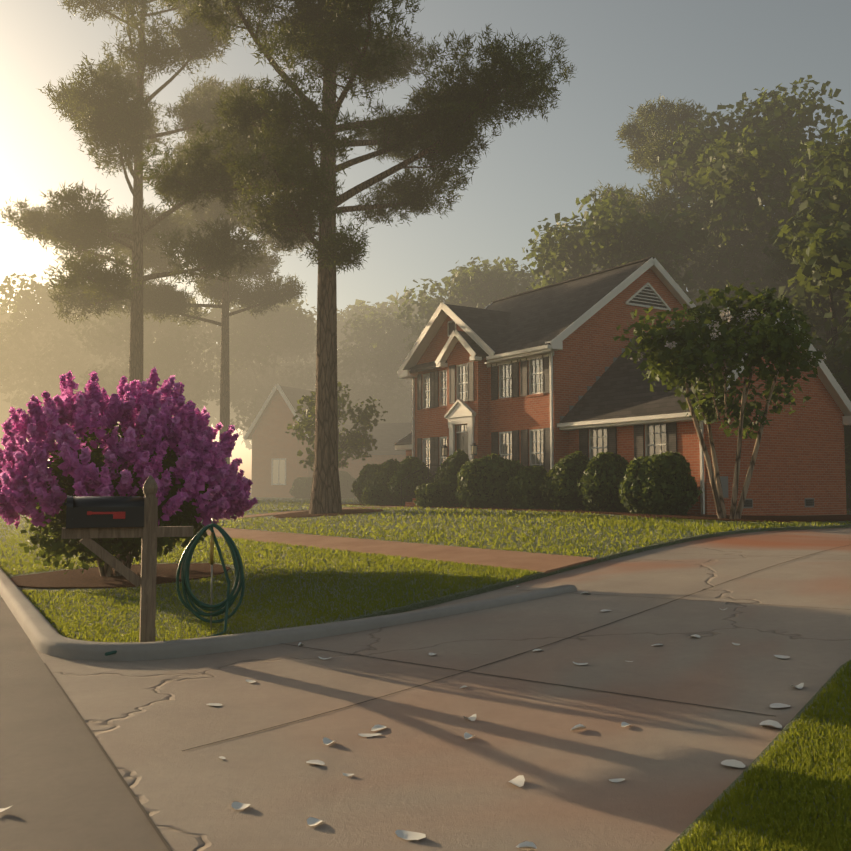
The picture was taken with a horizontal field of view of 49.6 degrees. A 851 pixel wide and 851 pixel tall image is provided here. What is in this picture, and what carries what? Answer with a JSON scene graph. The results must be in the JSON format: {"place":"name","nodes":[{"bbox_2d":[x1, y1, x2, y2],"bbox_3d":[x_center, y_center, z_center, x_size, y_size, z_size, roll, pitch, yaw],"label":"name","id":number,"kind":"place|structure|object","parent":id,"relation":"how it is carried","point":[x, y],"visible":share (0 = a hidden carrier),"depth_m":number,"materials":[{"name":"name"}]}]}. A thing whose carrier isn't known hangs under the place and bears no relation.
{"place":"outdoors","nodes":[
{"label":"outdoors","id":0,"kind":"place"},
{"bbox_2d":[0,317,36,449],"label":"tree","id":1,"kind":"object","parent":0,"point":[1,446],"depth_m":84.92,"materials":[{"name":"green plant"}]},
{"bbox_2d":[0,595,168,850],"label":"street","id":2,"kind":"structure","parent":0,"point":[63,787],"depth_m":4.58,"materials":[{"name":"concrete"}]},
{"bbox_2d":[0,568,576,660],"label":"kerb","id":3,"kind":"structure","parent":2,"relation":"on","point":[43,634],"depth_m":8.31,"materials":[{"name":"concrete"}]},
{"bbox_2d":[0,492,850,850],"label":"lawn","id":4,"kind":"structure","parent":0,"point":[465,593],"depth_m":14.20,"materials":[{"name":"green plant"}]},
{"bbox_2d":[0,296,35,437],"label":"tree","id":5,"kind":"object","parent":4,"relation":"on","point":[5,406],"visible":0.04,"depth_m":80.06,"materials":[{"name":"green plant"}]},
{"bbox_2d":[0,273,128,441],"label":"tree","id":6,"kind":"object","parent":4,"relation":"on","point":[25,333],"depth_m":69.97,"materials":[{"name":"green plant"}]},
{"bbox_2d":[10,563,229,588],"bbox_3d":[-4.638,2.250,13.989,3.266,0.127,3.168,0,-4,2],"label":"mulch bed","id":7,"kind":"object","parent":4,"relation":"on","point":[88,578],"visible":0.62,"depth_m":13.58,"materials":[{"name":"brown soil"}]},
{"bbox_2d":[61,476,193,641],"bbox_3d":[-2.618,1.378,8.102,1.100,1.875,0.145,1,-4,-20],"label":"mailbox post","id":8,"kind":"object","parent":4,"relation":"on","point":[149,532],"visible":0.92,"depth_m":8.09,"materials":[{"name":"wood"}]},
{"bbox_2d":[64,496,143,528],"bbox_3d":[-2.815,0.753,8.071,0.656,0.278,0.283,1,-4,-20],"label":"mailbox","id":9,"kind":"object","parent":8,"relation":"on","point":[79,507],"visible":1,"depth_m":7.96,"materials":[{"name":"black metal"}]},
{"bbox_2d":[87,511,124,518],"bbox_3d":[-2.749,0.771,7.938,0.312,0.065,0.021,1,-4,-20],"label":"mailbox flag","id":10,"kind":"object","parent":9,"relation":"attached to","point":[118,515],"visible":0.93,"depth_m":7.96,"materials":[{"name":"red metal"}]},
{"bbox_2d":[0,367,257,576],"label":"crape myrtle bush","id":11,"kind":"object","parent":4,"relation":"on","point":[25,471],"depth_m":13.00,"materials":[{"name":"purple plant"}]},
{"bbox_2d":[0,0,278,384],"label":"pine","id":12,"kind":"object","parent":4,"relation":"on","point":[95,111],"depth_m":37.53,"materials":[{"name":"green plant"}]},
{"bbox_2d":[70,287,219,416],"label":"tree","id":13,"kind":"object","parent":4,"relation":"on","point":[168,349],"depth_m":64.87,"materials":[{"name":"green plant"}]},
{"bbox_2d":[153,298,217,361],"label":"tree","id":14,"kind":"object","parent":4,"relation":"on","point":[192,318],"depth_m":87.60,"materials":[{"name":"green plant"}]},
{"bbox_2d":[201,518,223,630],"bbox_3d":[-2.012,1.504,8.656,0.206,1.266,0.113,0,-4,2],"label":"hose stand","id":15,"kind":"object","parent":4,"relation":"on","point":[211,582],"visible":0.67,"depth_m":8.68,"materials":[{"name":"silver metal"}]},
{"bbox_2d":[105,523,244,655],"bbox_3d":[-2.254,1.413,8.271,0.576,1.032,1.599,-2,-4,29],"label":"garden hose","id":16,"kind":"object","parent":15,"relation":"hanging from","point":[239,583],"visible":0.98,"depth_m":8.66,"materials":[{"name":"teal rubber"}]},
{"bbox_2d":[210,532,213,564],"bbox_3d":[-2.011,1.158,8.680,0.039,0.300,0.038,0,-4,2],"label":"hose nozzle","id":17,"kind":"object","parent":16,"relation":"attached to","point":[212,550],"visible":0.98,"depth_m":8.67,"materials":[{"name":"gold metal"}]},
{"bbox_2d":[108,72,318,463],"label":"pine","id":18,"kind":"object","parent":4,"relation":"on","point":[169,298],"depth_m":46.05,"materials":[{"name":"green plant"}]},
{"bbox_2d":[186,343,261,429],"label":"tree","id":19,"kind":"object","parent":4,"relation":"on","point":[212,408],"depth_m":86.32,"materials":[{"name":"green plant"}]},
{"bbox_2d":[236,421,251,449],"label":"tree","id":20,"kind":"object","parent":4,"relation":"on","point":[248,445],"depth_m":121.06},
{"bbox_2d":[197,289,293,430],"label":"tree","id":21,"kind":"object","parent":4,"relation":"on","point":[245,427],"depth_m":85.57,"materials":[{"name":"green plant"}]},
{"bbox_2d":[193,296,316,431],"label":"tree","id":22,"kind":"object","parent":4,"relation":"on","point":[248,332],"depth_m":68.40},
{"bbox_2d":[211,506,401,520],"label":"walkway","id":23,"kind":"structure","parent":4,"relation":"on","point":[260,515],"depth_m":29.51,"materials":[{"name":"beige concrete"}]},
{"bbox_2d":[276,328,352,377],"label":"tree","id":24,"kind":"object","parent":4,"relation":"on","point":[342,333],"depth_m":82.28,"materials":[{"name":"green plant"}]},
{"bbox_2d":[273,509,382,517],"bbox_3d":[-2.958,2.665,27.947,3.362,0.217,3.261,0,-4,2],"label":"mulch bed","id":25,"kind":"object","parent":4,"relation":"on","point":[307,514],"visible":0.81,"depth_m":27.36,"materials":[{"name":"brown soil"}]},
{"bbox_2d":[251,391,405,497],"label":"neighbour house walls","id":26,"kind":"structure","parent":4,"relation":"on","point":[271,438],"depth_m":62.35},
{"bbox_2d":[244,384,308,484],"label":"house trim","id":27,"kind":"structure","parent":26,"relation":"attached to","point":[283,395],"depth_m":62.36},
{"bbox_2d":[273,460,284,483],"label":"window","id":28,"kind":"structure","parent":26,"relation":"in","point":[281,471],"depth_m":62.19,"materials":[{"name":"glass"}]},
{"bbox_2d":[247,385,411,454],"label":"house roof","id":29,"kind":"structure","parent":26,"relation":"on","point":[387,436],"depth_m":62.84,"materials":[{"name":"grey"}]},
{"bbox_2d":[285,381,387,470],"bbox_3d":[-3.882,0.832,40.029,4.622,5.792,4.214,0,-4,2],"label":"small tree","id":30,"kind":"object","parent":4,"relation":"on","point":[360,442],"depth_m":39.93,"materials":[{"name":"green plant"}]},
{"bbox_2d":[284,301,399,410],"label":"tree","id":31,"kind":"object","parent":4,"relation":"on","point":[357,311],"visible":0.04,"depth_m":81.76,"materials":[{"name":"green plant"}]},
{"bbox_2d":[135,0,577,513],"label":"pine","id":32,"kind":"object","parent":4,"relation":"on","point":[248,165],"depth_m":26.65,"materials":[{"name":"green plant"}]},
{"bbox_2d":[314,304,425,423],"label":"tree","id":33,"kind":"object","parent":4,"relation":"on","point":[361,359],"depth_m":69.44,"materials":[{"name":"green plant"}]},
{"bbox_2d":[338,290,435,344],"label":"tree","id":34,"kind":"object","parent":4,"relation":"on","point":[392,298],"visible":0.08,"depth_m":84.92,"materials":[{"name":"green plant"}]},
{"bbox_2d":[194,527,596,572],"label":"walkway","id":35,"kind":"structure","parent":4,"relation":"on","point":[540,562],"depth_m":14.95,"materials":[{"name":"beige concrete"}]},
{"bbox_2d":[394,256,540,379],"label":"tree","id":36,"kind":"object","parent":4,"relation":"on","point":[474,286],"visible":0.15,"depth_m":59.23,"materials":[{"name":"green plant"}]},
{"bbox_2d":[289,449,702,514],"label":"shrubs","id":37,"kind":"object","parent":4,"relation":"on","point":[613,465],"depth_m":28.51,"materials":[{"name":"green plant"}]},
{"bbox_2d":[342,504,695,514],"bbox_3d":[2.310,2.779,30.523,3.700,0.147,16.600,3,-5,-33],"label":"mulch bed","id":38,"kind":"object","parent":4,"relation":"on","point":[571,511],"visible":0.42,"depth_m":27.32,"materials":[{"name":"brown soil"}]},
{"bbox_2d":[511,252,603,291],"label":"tree","id":39,"kind":"object","parent":4,"relation":"on","point":[598,269],"visible":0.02,"depth_m":63.88,"materials":[{"name":"green plant"}]},
{"bbox_2d":[522,188,710,299],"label":"tree","id":40,"kind":"object","parent":4,"relation":"on","point":[609,230],"depth_m":45.42,"materials":[{"name":"green plant"}]},
{"bbox_2d":[405,268,846,515],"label":"brick house walls","id":41,"kind":"structure","parent":4,"relation":"on","point":[800,458],"depth_m":28.76,"materials":[{"name":"red brick"}]},
{"bbox_2d":[457,432,467,454],"bbox_3d":[1.415,1.295,33.477,0.055,2.080,0.950,3,-5,-33],"label":"house door","id":42,"kind":"structure","parent":41,"relation":"in","point":[462,441],"depth_m":33.57,"materials":[{"name":"grey wood"}]},
{"bbox_2d":[425,359,665,470],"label":"window frames","id":43,"kind":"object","parent":41,"relation":"in","point":[506,391],"visible":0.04,"depth_m":31.00,"materials":[{"name":"white wood"}]},
{"bbox_2d":[395,257,779,444],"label":"house roof","id":44,"kind":"structure","parent":41,"relation":"on","point":[619,388],"depth_m":32.13,"materials":[{"name":"grey"}]},
{"bbox_2d":[417,287,813,506],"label":"window shutters","id":45,"kind":"object","parent":41,"relation":"attached to","point":[671,436],"visible":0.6,"depth_m":31.57,"materials":[{"name":"black wood"}]},
{"bbox_2d":[394,257,850,513],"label":"house trim","id":46,"kind":"structure","parent":41,"relation":"attached to","point":[460,411],"depth_m":32.16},
{"bbox_2d":[560,339,813,507],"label":"house flashing vents","id":47,"kind":"object","parent":41,"relation":"attached to","point":[724,481],"visible":0.29,"depth_m":26.42,"materials":[{"name":"grey metal"}]},
{"bbox_2d":[585,93,716,273],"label":"tree","id":48,"kind":"object","parent":4,"relation":"on","point":[646,143],"depth_m":52.26,"materials":[{"name":"green plant"}]},
{"bbox_2d":[613,278,825,518],"bbox_3d":[7.117,-0.551,22.283,5.179,6.196,5.063,0,-4,2],"label":"crape myrtle tree","id":49,"kind":"object","parent":4,"relation":"on","point":[774,344],"depth_m":21.85,"materials":[{"name":"green plant"}]},
{"bbox_2d":[621,514,850,522],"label":"mulch bed","id":50,"kind":"object","parent":4,"relation":"on","point":[817,518],"visible":0.77,"depth_m":23.52,"materials":[{"name":"brown soil"}]},
{"bbox_2d":[693,519,789,522],"bbox_3d":[7.369,2.255,22.217,3.074,0.109,2.982,0,-4,2],"label":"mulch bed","id":51,"kind":"object","parent":50,"relation":"on","point":[737,520],"visible":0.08,"depth_m":20.84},
{"bbox_2d":[656,75,847,321],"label":"tree","id":52,"kind":"object","parent":4,"relation":"on","point":[737,217],"depth_m":46.64,"materials":[{"name":"green plant"}]},
{"bbox_2d":[739,209,850,510],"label":"tree","id":53,"kind":"object","parent":4,"relation":"on","point":[820,255],"depth_m":34.46,"materials":[{"name":"green plant"}]},
{"bbox_2d":[760,115,850,347],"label":"tree","id":54,"kind":"object","parent":4,"relation":"on","point":[833,167],"visible":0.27,"depth_m":39.16,"materials":[{"name":"green plant"}]},
{"bbox_2d":[802,142,843,310],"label":"tree","id":55,"kind":"object","parent":4,"relation":"on","point":[810,160],"depth_m":45.96,"materials":[{"name":"green plant"}]},
{"bbox_2d":[823,345,850,508],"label":"tree","id":56,"kind":"object","parent":4,"relation":"on","point":[847,392],"visible":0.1,"depth_m":31.48,"materials":[{"name":"green plant"}]},
{"bbox_2d":[827,256,850,385],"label":"tree","id":57,"kind":"object","parent":4,"relation":"on","point":[843,375],"visible":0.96,"depth_m":30.30,"materials":[{"name":"green plant"}]},
{"bbox_2d":[0,0,850,479],"label":"sky","id":58,"kind":"structure","parent":0,"point":[709,53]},
{"bbox_2d":[31,641,827,850],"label":"driveway apron","id":59,"kind":"object","parent":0,"point":[421,764],"visible":0.71,"depth_m":5.03,"materials":[{"name":"concrete"}]},
{"bbox_2d":[0,586,803,848],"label":"fallen petals","id":60,"kind":"object","parent":59,"relation":"on","point":[519,780],"visible":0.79,"depth_m":4.76,"materials":[{"name":"white plant"}]},
{"bbox_2d":[401,443,477,505],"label":"iron lantern rails","id":61,"kind":"object","parent":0,"point":[445,446],"visible":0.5,"depth_m":33.16,"materials":[{"name":"black metal"}]},
{"bbox_2d":[442,446,476,454],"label":"wall lanterns","id":62,"kind":"object","parent":61,"relation":"in","point":[444,451],"visible":0.86,"depth_m":32.61,"materials":[{"name":"glass"}]},
{"bbox_2d":[425,365,665,471],"bbox_3d":[5.784,0.309,34.987,8.700,5.350,17.500,3,-5,-33],"label":"dark house interior","id":63,"kind":"object","parent":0,"point":[656,430],"depth_m":31.10,"materials":[{"name":"black"}]},
{"bbox_2d":[425,358,665,465],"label":"house curtains","id":64,"kind":"object","parent":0,"point":[593,433],"depth_m":31.13,"materials":[{"name":"white fabric"}]},
{"bbox_2d":[303,528,850,679],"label":"driveway","id":65,"kind":"structure","parent":0,"point":[810,639],"depth_m":8.68,"materials":[{"name":"concrete"}]},
{"bbox_2d":[44,529,849,850],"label":"driveway joints","id":66,"kind":"object","parent":65,"relation":"on","point":[350,705],"visible":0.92,"depth_m":5.85,"materials":[{"name":"brown"}]},
{"bbox_2d":[664,659,850,850],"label":"lawn","id":67,"kind":"structure","parent":0,"point":[720,796],"depth_m":4.34,"materials":[{"name":"green plant"}]}
]}

